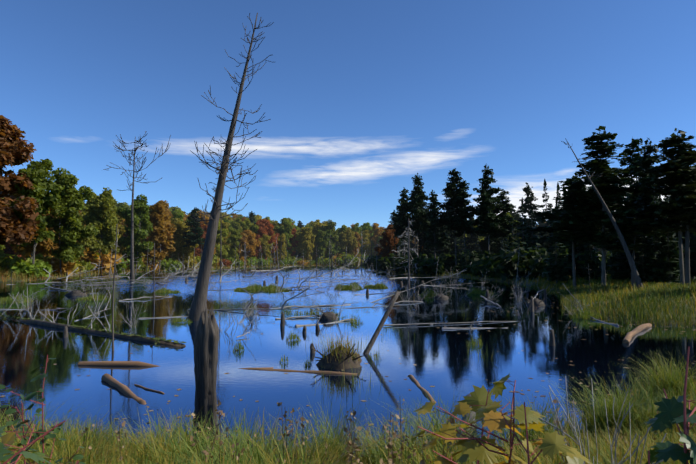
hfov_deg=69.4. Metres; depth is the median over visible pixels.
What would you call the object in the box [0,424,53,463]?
close leaves
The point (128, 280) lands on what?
drift log
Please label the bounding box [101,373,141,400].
short log
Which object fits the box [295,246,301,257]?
tree
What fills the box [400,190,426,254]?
tree
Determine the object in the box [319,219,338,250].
tree
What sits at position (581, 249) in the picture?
tree
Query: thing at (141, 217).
tree
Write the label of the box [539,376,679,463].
bare twigs
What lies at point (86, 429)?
dry weeds
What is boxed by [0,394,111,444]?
sedge clump
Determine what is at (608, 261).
bush
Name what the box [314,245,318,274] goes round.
pond pole
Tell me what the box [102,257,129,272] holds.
bush
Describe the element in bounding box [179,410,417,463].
sedge clump
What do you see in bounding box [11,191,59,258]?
tree
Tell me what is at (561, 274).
tree
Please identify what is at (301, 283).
drift log
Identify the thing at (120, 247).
tree
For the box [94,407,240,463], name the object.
sedge clump
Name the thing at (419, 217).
tree
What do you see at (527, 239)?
tree
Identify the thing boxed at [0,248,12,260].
bush
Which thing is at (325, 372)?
long log
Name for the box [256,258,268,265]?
bush
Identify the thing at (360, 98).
sky
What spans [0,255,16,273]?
bush
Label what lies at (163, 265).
bush
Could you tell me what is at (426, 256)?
bush
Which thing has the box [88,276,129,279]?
drift log
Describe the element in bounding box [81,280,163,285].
drift log
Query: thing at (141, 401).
sunk log
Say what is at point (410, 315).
dead shrub
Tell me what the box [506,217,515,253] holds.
tree
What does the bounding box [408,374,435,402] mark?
submerged log
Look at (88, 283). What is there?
dead shrub
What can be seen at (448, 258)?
bush
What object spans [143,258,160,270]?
bush
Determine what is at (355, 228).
tree
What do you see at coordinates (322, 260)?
bush
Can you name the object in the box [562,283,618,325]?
drift log
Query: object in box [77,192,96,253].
tree
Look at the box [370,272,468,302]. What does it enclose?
drift log
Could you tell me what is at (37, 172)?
tree
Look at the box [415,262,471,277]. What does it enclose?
drift log
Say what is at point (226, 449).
sedge clump
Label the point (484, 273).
bush
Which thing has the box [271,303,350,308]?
float log
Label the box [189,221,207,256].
tree
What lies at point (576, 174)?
tree
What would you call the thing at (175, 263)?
bush
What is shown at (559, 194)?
tree
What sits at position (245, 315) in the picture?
dead shrub
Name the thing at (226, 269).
drift log
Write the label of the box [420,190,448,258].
tree
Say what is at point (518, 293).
dead shrub
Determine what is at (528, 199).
tree
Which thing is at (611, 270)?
tree
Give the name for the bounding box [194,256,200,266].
bush
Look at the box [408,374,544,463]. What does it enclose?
maple sapling
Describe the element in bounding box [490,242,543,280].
bush
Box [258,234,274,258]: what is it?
tree
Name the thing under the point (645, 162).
tree
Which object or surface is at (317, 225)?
tree
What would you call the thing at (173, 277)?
drift log
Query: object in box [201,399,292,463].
wildflowers
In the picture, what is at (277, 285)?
dead shrub
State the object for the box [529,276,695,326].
shore grass
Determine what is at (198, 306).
snag
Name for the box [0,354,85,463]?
shrub
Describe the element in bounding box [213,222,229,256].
tree
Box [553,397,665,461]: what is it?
dry weeds
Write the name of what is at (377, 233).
tree
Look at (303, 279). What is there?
drift log
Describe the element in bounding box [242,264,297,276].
drift log
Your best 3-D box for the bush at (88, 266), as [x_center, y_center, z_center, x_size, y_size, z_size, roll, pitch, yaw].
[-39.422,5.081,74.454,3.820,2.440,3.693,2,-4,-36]
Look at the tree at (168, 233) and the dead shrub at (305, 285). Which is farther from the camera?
the tree at (168, 233)
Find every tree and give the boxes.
[0,115,39,244]
[2,193,16,257]
[5,159,64,277]
[7,196,37,258]
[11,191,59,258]
[38,212,60,257]
[44,167,98,277]
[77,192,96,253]
[78,187,119,274]
[112,224,124,254]
[115,194,153,272]
[115,202,133,210]
[115,206,126,234]
[122,238,144,257]
[144,200,176,271]
[146,214,173,259]
[166,220,198,261]
[167,218,189,252]
[169,206,183,214]
[172,210,187,221]
[181,207,204,268]
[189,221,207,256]
[198,212,215,253]
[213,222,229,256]
[218,219,230,255]
[220,212,231,221]
[223,218,231,248]
[226,228,241,258]
[230,218,242,241]
[237,230,260,260]
[238,218,258,248]
[240,211,256,233]
[249,235,261,257]
[252,219,279,259]
[254,215,261,219]
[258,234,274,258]
[269,234,279,257]
[272,220,280,234]
[275,218,293,253]
[276,234,286,260]
[282,232,291,252]
[287,223,298,256]
[293,227,315,260]
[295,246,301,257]
[297,221,303,228]
[299,227,315,254]
[312,219,327,254]
[313,229,327,255]
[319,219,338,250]
[322,230,339,258]
[336,227,357,257]
[336,229,343,253]
[339,225,351,248]
[350,232,362,257]
[351,223,365,255]
[361,222,374,255]
[361,230,375,256]
[369,223,384,251]
[374,223,398,258]
[387,204,412,255]
[387,210,402,254]
[390,188,416,257]
[392,236,399,256]
[397,173,430,263]
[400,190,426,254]
[413,199,428,239]
[415,231,430,255]
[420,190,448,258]
[428,168,473,265]
[436,211,452,255]
[442,199,463,251]
[443,180,482,256]
[456,233,484,250]
[461,239,470,274]
[462,217,480,252]
[469,165,509,253]
[472,187,501,250]
[486,206,507,253]
[490,189,522,249]
[505,213,525,248]
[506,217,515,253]
[510,206,522,236]
[514,183,540,242]
[514,197,531,247]
[514,238,523,275]
[521,175,611,286]
[524,206,541,253]
[534,179,556,250]
[534,210,544,236]
[542,208,571,282]
[546,126,660,285]
[553,183,561,234]
[557,186,576,253]
[565,226,589,278]
[566,172,580,245]
[582,217,599,280]
[606,218,625,280]
[612,193,642,280]
[614,138,668,237]
[615,128,695,284]
[625,138,672,244]
[629,207,656,282]
[639,174,671,282]
[643,194,669,239]
[652,195,684,283]
[668,195,695,277]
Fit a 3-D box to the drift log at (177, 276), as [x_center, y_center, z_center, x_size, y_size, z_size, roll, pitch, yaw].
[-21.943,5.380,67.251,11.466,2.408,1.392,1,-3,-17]
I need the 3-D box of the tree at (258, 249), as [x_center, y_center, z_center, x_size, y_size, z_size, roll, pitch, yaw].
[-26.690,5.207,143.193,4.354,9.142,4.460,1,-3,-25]
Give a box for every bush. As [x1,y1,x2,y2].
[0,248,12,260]
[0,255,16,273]
[9,259,52,277]
[10,257,43,269]
[14,253,49,262]
[28,259,52,275]
[40,257,75,276]
[69,261,84,274]
[75,246,121,272]
[76,258,94,273]
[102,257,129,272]
[120,255,142,269]
[134,264,148,270]
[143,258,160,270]
[160,262,167,270]
[161,258,181,270]
[176,257,197,269]
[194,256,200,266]
[200,254,219,265]
[217,259,230,266]
[222,255,237,266]
[230,259,243,266]
[247,256,258,264]
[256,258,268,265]
[278,260,288,265]
[298,260,309,264]
[314,256,328,264]
[332,253,341,264]
[336,252,356,265]
[356,253,368,264]
[364,256,374,269]
[371,255,381,268]
[377,253,406,271]
[384,254,410,274]
[403,254,428,273]
[418,253,440,258]
[419,258,446,274]
[436,253,460,268]
[444,263,455,272]
[453,263,471,273]
[454,253,475,267]
[460,246,484,257]
[463,251,494,268]
[465,257,499,275]
[472,264,494,277]
[482,253,510,274]
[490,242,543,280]
[520,243,569,279]
[537,245,601,279]
[579,265,606,277]
[598,248,655,273]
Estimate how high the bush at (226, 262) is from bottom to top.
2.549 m
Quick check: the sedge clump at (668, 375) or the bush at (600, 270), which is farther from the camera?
the bush at (600, 270)
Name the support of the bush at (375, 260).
on the ground at (499, 280)
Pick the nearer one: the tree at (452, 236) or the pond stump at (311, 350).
the pond stump at (311, 350)
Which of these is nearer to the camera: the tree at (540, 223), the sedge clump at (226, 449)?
the sedge clump at (226, 449)
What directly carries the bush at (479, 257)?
on the ground at (499, 280)
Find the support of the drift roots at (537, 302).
on the pond water
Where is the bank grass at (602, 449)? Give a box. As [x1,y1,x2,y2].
[0,371,695,463]
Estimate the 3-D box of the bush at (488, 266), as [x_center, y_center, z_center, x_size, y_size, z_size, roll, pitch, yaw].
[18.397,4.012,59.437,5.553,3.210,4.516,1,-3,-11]
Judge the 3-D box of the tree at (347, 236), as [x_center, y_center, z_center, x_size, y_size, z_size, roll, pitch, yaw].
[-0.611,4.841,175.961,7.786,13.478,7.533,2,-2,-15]
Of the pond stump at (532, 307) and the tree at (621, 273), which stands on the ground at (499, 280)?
the tree at (621, 273)
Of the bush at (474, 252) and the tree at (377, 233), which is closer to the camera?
the bush at (474, 252)
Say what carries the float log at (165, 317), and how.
on the pond water
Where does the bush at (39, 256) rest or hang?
on the ground at (499, 280)
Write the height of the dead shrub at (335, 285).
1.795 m
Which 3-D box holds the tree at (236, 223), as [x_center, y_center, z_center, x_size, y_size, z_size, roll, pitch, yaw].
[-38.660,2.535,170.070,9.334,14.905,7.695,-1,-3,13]
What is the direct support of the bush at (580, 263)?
on the ground at (499, 280)
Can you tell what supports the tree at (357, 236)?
on the ground at (499, 280)
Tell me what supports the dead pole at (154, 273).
in the pond water
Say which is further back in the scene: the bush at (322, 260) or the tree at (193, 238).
the bush at (322, 260)
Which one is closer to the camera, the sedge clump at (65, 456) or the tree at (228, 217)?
the sedge clump at (65, 456)
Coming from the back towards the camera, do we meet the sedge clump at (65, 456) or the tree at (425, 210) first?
the tree at (425, 210)
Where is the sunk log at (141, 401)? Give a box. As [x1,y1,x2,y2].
[137,399,148,407]
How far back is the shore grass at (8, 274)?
69.22 m
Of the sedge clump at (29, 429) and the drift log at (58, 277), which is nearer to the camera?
the sedge clump at (29, 429)
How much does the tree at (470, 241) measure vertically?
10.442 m
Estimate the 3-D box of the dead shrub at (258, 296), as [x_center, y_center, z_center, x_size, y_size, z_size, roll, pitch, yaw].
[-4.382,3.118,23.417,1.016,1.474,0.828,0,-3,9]
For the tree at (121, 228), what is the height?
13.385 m
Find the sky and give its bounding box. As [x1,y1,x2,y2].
[0,0,695,229]
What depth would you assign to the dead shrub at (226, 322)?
17.41 m
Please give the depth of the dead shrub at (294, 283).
35.59 m
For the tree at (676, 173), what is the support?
on the ground at (499, 280)
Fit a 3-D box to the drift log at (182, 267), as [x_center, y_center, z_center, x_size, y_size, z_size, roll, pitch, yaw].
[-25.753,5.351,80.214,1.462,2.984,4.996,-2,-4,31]
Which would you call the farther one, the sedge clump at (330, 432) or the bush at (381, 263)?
the bush at (381, 263)
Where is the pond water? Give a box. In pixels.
[0,266,695,455]
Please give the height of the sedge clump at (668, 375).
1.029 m
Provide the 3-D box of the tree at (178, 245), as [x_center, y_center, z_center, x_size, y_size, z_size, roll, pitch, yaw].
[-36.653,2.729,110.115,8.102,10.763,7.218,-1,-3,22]
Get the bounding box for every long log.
[77,361,273,368]
[259,369,356,374]
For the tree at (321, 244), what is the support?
on the ground at (499, 280)
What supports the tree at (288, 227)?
on the ground at (499, 280)
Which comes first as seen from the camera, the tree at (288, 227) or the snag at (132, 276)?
the snag at (132, 276)
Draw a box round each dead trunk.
[630,207,642,286]
[684,210,690,286]
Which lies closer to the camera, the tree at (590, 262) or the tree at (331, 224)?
the tree at (590, 262)
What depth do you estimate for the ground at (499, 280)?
46.62 m
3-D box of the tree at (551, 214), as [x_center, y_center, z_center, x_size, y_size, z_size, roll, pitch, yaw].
[17.171,0.090,38.544,6.457,8.786,6.225,-3,-4,45]
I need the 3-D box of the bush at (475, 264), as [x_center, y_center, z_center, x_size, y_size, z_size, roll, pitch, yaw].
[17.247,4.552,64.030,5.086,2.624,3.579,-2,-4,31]
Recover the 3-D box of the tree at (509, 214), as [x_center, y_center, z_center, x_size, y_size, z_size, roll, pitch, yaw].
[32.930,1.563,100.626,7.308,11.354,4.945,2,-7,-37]
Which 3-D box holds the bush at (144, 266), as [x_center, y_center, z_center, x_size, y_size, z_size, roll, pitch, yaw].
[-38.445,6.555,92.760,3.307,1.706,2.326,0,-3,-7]
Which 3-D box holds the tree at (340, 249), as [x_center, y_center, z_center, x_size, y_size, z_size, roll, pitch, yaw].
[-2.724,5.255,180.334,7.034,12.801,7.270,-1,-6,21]
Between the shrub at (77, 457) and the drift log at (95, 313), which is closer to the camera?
the shrub at (77, 457)
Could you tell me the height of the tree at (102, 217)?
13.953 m
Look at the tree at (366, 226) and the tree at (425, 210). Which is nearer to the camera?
the tree at (425, 210)
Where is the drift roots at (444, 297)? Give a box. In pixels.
[428,289,450,299]
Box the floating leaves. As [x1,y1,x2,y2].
[0,293,695,445]
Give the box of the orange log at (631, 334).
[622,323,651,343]
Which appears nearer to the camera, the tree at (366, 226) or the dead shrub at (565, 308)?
the dead shrub at (565, 308)
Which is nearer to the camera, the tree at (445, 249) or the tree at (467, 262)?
the tree at (467, 262)
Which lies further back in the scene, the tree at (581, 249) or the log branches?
the tree at (581, 249)
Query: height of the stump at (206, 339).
2.280 m
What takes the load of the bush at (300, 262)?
on the ground at (499, 280)
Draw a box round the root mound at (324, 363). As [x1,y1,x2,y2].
[310,344,365,369]
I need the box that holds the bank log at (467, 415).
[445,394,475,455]
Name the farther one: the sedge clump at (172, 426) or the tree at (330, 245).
the tree at (330, 245)
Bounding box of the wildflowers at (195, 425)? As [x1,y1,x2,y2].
[189,408,294,463]
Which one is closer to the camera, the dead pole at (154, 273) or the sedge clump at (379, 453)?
the sedge clump at (379, 453)
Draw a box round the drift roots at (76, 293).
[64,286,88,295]
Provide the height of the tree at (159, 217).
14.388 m
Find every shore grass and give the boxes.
[0,263,363,281]
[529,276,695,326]
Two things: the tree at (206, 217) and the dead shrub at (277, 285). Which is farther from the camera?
the tree at (206, 217)
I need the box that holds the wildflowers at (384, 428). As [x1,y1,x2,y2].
[298,399,451,463]
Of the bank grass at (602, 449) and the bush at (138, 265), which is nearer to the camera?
the bank grass at (602, 449)
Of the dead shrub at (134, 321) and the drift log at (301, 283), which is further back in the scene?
the drift log at (301, 283)
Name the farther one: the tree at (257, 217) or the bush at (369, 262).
the tree at (257, 217)
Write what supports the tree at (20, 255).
on the ground at (499, 280)
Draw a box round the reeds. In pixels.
[305,312,492,400]
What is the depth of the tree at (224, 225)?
141.38 m
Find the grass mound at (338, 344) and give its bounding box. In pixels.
[321,332,365,363]
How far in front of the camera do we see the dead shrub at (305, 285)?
36.19 m
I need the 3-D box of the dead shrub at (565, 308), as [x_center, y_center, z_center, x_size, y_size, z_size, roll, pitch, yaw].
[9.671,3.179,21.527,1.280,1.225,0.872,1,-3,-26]
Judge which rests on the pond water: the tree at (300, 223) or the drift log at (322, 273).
the drift log at (322, 273)
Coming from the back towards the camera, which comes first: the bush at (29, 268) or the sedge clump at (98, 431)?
the bush at (29, 268)
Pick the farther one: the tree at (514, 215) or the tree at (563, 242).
the tree at (514, 215)
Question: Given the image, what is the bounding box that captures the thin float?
[134,384,164,393]
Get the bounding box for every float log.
[119,296,161,300]
[139,312,188,318]
[250,266,294,271]
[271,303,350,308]
[275,304,318,318]
[295,301,353,326]
[442,317,507,328]
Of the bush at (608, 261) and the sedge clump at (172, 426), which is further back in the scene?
the bush at (608, 261)
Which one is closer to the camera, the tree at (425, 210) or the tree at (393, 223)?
the tree at (393, 223)
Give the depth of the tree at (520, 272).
55.19 m
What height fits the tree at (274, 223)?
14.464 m
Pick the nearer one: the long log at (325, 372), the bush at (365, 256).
the long log at (325, 372)
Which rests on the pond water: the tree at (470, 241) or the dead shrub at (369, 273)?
the dead shrub at (369, 273)
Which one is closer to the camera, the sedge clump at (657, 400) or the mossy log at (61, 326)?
the sedge clump at (657, 400)
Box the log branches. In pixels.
[0,284,110,331]
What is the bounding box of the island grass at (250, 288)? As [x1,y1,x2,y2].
[0,281,602,366]
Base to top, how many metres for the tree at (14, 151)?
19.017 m
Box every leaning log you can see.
[363,291,400,353]
[480,295,500,306]
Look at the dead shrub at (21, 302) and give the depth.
24.56 m
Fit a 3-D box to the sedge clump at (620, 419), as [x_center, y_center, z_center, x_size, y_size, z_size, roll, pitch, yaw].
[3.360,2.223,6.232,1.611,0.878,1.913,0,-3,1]
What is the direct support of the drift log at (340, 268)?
on the pond water
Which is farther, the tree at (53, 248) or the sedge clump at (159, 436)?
the tree at (53, 248)
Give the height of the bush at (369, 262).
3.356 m
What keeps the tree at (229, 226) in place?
on the ground at (499, 280)
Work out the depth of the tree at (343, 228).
179.62 m
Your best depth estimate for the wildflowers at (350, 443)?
3.20 m
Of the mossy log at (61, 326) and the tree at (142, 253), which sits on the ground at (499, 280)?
the tree at (142, 253)
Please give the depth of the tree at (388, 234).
94.18 m
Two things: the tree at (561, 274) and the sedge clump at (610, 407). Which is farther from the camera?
the tree at (561, 274)
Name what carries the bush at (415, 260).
on the ground at (499, 280)
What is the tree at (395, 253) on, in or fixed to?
on the ground at (499, 280)
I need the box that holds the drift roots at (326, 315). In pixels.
[314,306,338,319]
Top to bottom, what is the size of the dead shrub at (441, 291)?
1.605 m
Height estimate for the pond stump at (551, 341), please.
0.744 m
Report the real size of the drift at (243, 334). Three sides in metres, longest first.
0.805 x 0.766 x 0.394 m
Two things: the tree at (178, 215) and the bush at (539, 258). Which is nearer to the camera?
the bush at (539, 258)
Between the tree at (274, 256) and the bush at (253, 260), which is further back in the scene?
the tree at (274, 256)
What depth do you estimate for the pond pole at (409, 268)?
41.42 m
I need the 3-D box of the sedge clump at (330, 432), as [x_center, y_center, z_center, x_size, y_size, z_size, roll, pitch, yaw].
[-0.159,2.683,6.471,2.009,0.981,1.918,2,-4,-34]
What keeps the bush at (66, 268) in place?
on the ground at (499, 280)
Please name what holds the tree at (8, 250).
on the ground at (499, 280)
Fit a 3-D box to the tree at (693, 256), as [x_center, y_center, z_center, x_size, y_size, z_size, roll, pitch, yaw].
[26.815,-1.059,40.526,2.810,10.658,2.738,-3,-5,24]
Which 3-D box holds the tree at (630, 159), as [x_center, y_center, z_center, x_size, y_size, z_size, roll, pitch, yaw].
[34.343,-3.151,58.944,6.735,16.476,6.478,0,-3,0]
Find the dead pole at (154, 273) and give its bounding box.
[154,243,160,303]
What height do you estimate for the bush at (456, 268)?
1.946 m
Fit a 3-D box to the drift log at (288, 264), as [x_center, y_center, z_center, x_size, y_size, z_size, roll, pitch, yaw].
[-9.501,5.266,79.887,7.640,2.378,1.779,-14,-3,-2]
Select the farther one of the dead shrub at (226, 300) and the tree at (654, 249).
the tree at (654, 249)
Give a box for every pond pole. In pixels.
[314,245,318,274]
[327,234,333,272]
[401,228,416,288]
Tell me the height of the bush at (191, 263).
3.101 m
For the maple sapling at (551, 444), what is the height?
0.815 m
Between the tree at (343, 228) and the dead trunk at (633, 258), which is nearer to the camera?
the dead trunk at (633, 258)
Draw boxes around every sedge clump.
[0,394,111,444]
[0,403,81,451]
[0,404,170,463]
[14,408,162,462]
[90,408,215,460]
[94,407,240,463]
[115,409,344,463]
[124,408,243,453]
[137,409,345,463]
[147,408,328,463]
[163,408,345,463]
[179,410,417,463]
[184,417,315,463]
[264,397,395,462]
[314,407,458,463]
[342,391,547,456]
[348,412,503,463]
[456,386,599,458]
[537,365,692,444]
[550,381,695,438]
[599,349,695,403]
[600,377,695,429]
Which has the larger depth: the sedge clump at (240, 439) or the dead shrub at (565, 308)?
the dead shrub at (565, 308)
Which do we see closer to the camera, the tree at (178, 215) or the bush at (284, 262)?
the tree at (178, 215)
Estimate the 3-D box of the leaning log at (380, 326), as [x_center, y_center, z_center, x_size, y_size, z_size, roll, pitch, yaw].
[0.668,2.962,13.614,1.898,2.671,0.167,2,-4,-34]
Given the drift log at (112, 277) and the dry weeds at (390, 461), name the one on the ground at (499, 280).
the dry weeds at (390, 461)
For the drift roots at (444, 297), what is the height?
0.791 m
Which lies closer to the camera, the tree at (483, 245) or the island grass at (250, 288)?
the island grass at (250, 288)
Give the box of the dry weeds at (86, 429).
[21,421,125,463]
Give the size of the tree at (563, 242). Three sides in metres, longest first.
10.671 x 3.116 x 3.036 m
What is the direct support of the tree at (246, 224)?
on the ground at (499, 280)
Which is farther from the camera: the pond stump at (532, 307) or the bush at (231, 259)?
the bush at (231, 259)
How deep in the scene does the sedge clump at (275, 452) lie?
4.71 m
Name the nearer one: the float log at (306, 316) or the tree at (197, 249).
the float log at (306, 316)
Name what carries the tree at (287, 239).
on the ground at (499, 280)
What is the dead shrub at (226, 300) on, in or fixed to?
on the pond water
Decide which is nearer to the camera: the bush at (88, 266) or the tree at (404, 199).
the bush at (88, 266)
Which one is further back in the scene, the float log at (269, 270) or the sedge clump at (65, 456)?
the float log at (269, 270)
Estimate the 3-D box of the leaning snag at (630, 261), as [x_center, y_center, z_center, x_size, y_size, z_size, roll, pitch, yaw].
[16.186,-0.418,31.475,5.131,11.267,1.033,0,-3,8]
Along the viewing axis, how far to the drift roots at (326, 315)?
20.88 m
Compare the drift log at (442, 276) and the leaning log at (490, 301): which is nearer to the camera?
the leaning log at (490, 301)
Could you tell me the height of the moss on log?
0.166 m
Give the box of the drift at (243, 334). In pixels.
[236,313,256,337]
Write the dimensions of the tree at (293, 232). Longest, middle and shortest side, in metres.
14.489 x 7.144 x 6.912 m
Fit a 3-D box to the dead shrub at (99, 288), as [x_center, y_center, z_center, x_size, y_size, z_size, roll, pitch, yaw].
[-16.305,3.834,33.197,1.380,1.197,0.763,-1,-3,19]
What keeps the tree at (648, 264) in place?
on the ground at (499, 280)
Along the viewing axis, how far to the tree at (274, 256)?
157.67 m
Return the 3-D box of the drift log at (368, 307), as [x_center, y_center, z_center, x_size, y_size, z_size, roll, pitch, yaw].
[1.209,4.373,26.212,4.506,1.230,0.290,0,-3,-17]
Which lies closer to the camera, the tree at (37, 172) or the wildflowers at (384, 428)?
the wildflowers at (384, 428)
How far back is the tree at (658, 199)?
55.62 m
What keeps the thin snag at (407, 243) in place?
in the pond water
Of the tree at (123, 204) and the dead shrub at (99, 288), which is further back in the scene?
the tree at (123, 204)
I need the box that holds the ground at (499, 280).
[0,264,695,444]
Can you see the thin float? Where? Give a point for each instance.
(145, 388)
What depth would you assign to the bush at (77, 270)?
71.37 m
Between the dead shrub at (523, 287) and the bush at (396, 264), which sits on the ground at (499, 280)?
the bush at (396, 264)
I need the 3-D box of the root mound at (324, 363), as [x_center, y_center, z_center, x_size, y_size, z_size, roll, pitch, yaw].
[-0.177,2.954,11.938,1.234,0.752,1.006,-2,-4,37]
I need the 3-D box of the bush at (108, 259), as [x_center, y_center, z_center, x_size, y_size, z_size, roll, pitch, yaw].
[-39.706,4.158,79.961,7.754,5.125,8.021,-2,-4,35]
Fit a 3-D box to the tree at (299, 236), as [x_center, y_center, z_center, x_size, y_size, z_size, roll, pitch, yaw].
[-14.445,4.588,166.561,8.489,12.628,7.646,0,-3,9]
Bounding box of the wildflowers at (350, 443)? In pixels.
[231,402,362,463]
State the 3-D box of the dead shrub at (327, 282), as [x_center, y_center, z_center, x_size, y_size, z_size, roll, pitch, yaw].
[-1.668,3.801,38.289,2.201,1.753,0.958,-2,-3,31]
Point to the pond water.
(448, 366)
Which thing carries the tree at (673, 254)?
on the ground at (499, 280)
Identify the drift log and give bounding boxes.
[0,308,64,309]
[6,267,96,284]
[58,255,145,278]
[75,290,110,320]
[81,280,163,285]
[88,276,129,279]
[96,264,157,282]
[118,268,179,281]
[138,264,219,277]
[149,269,195,282]
[160,267,248,283]
[171,258,195,274]
[212,260,243,270]
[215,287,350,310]
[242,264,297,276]
[265,255,311,274]
[280,271,333,291]
[282,267,327,287]
[284,267,357,278]
[312,249,357,278]
[329,303,401,308]
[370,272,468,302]
[383,321,514,325]
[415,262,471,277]
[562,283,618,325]
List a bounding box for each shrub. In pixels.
[0,302,24,318]
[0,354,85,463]
[4,400,61,463]
[12,291,38,310]
[78,267,98,293]
[90,282,109,294]
[112,295,144,327]
[215,287,230,303]
[218,310,236,331]
[229,298,254,323]
[242,285,262,313]
[242,293,259,317]
[268,277,287,292]
[289,270,303,294]
[298,270,311,293]
[314,272,337,291]
[329,274,345,293]
[365,261,374,278]
[392,270,415,300]
[408,299,420,316]
[431,280,445,294]
[489,283,502,299]
[509,286,521,301]
[512,269,534,296]
[563,295,588,316]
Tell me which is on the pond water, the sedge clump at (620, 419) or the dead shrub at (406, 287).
the dead shrub at (406, 287)
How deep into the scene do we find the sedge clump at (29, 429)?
5.00 m
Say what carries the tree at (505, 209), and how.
on the ground at (499, 280)
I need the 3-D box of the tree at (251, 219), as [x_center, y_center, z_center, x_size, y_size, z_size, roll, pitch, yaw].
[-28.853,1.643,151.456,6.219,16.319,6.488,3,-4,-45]
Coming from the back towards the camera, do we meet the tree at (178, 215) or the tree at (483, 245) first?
the tree at (178, 215)
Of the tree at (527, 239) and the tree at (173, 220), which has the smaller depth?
the tree at (527, 239)
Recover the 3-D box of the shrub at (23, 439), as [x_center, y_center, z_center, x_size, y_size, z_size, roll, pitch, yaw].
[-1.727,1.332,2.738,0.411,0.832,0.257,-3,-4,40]
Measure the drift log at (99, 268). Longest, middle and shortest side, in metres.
11.433 x 1.430 x 1.070 m
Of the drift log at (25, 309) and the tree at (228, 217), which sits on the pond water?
the drift log at (25, 309)
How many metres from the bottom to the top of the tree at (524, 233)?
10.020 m
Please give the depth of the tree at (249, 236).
137.22 m
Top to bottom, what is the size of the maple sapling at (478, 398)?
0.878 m
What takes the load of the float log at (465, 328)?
on the pond water
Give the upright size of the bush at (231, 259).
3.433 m
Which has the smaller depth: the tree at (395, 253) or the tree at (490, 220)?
the tree at (490, 220)
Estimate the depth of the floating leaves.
9.78 m
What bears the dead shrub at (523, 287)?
on the pond water
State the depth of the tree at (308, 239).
161.71 m
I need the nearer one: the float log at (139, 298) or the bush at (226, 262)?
the float log at (139, 298)
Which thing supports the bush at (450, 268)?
on the ground at (499, 280)
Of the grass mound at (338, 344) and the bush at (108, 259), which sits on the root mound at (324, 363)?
the grass mound at (338, 344)
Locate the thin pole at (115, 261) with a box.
[111,224,127,350]
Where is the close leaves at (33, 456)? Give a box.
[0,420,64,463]
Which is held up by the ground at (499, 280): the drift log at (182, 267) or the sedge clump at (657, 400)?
the sedge clump at (657, 400)
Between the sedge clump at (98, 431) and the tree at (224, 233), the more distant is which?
the tree at (224, 233)
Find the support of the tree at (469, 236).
on the ground at (499, 280)
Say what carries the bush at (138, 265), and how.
on the ground at (499, 280)
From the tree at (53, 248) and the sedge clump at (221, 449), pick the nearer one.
the sedge clump at (221, 449)
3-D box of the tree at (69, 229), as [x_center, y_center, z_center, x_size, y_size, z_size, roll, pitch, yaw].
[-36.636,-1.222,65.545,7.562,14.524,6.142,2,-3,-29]
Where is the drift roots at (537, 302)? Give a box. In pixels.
[523,297,545,305]
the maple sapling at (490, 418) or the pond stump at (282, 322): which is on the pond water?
the pond stump at (282, 322)
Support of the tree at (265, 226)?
on the ground at (499, 280)
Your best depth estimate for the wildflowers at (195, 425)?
3.89 m
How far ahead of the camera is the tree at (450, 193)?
73.77 m
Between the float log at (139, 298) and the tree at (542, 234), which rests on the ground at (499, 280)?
the tree at (542, 234)
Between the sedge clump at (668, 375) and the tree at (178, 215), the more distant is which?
the tree at (178, 215)
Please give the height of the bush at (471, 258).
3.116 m
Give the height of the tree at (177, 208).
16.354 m
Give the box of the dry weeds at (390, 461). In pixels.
[384,418,458,463]
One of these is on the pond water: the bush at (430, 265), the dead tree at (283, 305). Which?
the dead tree at (283, 305)
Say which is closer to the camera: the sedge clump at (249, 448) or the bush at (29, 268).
the sedge clump at (249, 448)
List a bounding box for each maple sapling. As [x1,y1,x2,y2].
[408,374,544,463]
[450,385,521,463]
[500,402,591,463]
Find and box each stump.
[63,326,67,337]
[192,302,218,426]
[280,312,284,325]
[310,343,315,352]
[485,289,488,300]
[530,296,533,311]
[549,330,554,345]
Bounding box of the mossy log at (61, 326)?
[0,317,185,346]
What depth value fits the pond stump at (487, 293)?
30.39 m
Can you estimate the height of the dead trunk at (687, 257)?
7.602 m
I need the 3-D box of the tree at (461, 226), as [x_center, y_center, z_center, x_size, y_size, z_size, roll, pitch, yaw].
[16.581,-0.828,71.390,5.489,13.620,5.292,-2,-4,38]
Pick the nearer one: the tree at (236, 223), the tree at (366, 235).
the tree at (236, 223)
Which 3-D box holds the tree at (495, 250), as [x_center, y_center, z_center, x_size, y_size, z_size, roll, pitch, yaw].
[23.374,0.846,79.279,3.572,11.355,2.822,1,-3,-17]
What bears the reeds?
on the pond water
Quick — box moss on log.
[0,314,186,343]
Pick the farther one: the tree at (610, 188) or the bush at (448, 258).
the bush at (448, 258)
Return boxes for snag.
[104,131,170,280]
[184,13,273,320]
[207,139,234,275]
[391,218,417,264]
[561,138,643,287]
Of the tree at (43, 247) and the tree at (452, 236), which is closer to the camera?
the tree at (43, 247)
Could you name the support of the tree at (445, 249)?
on the ground at (499, 280)
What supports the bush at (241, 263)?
on the ground at (499, 280)
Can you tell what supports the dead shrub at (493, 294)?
on the pond water
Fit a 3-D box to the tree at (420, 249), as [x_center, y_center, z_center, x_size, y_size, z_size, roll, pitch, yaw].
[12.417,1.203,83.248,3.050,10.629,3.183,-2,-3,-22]
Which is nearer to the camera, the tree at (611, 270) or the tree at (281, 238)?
the tree at (611, 270)

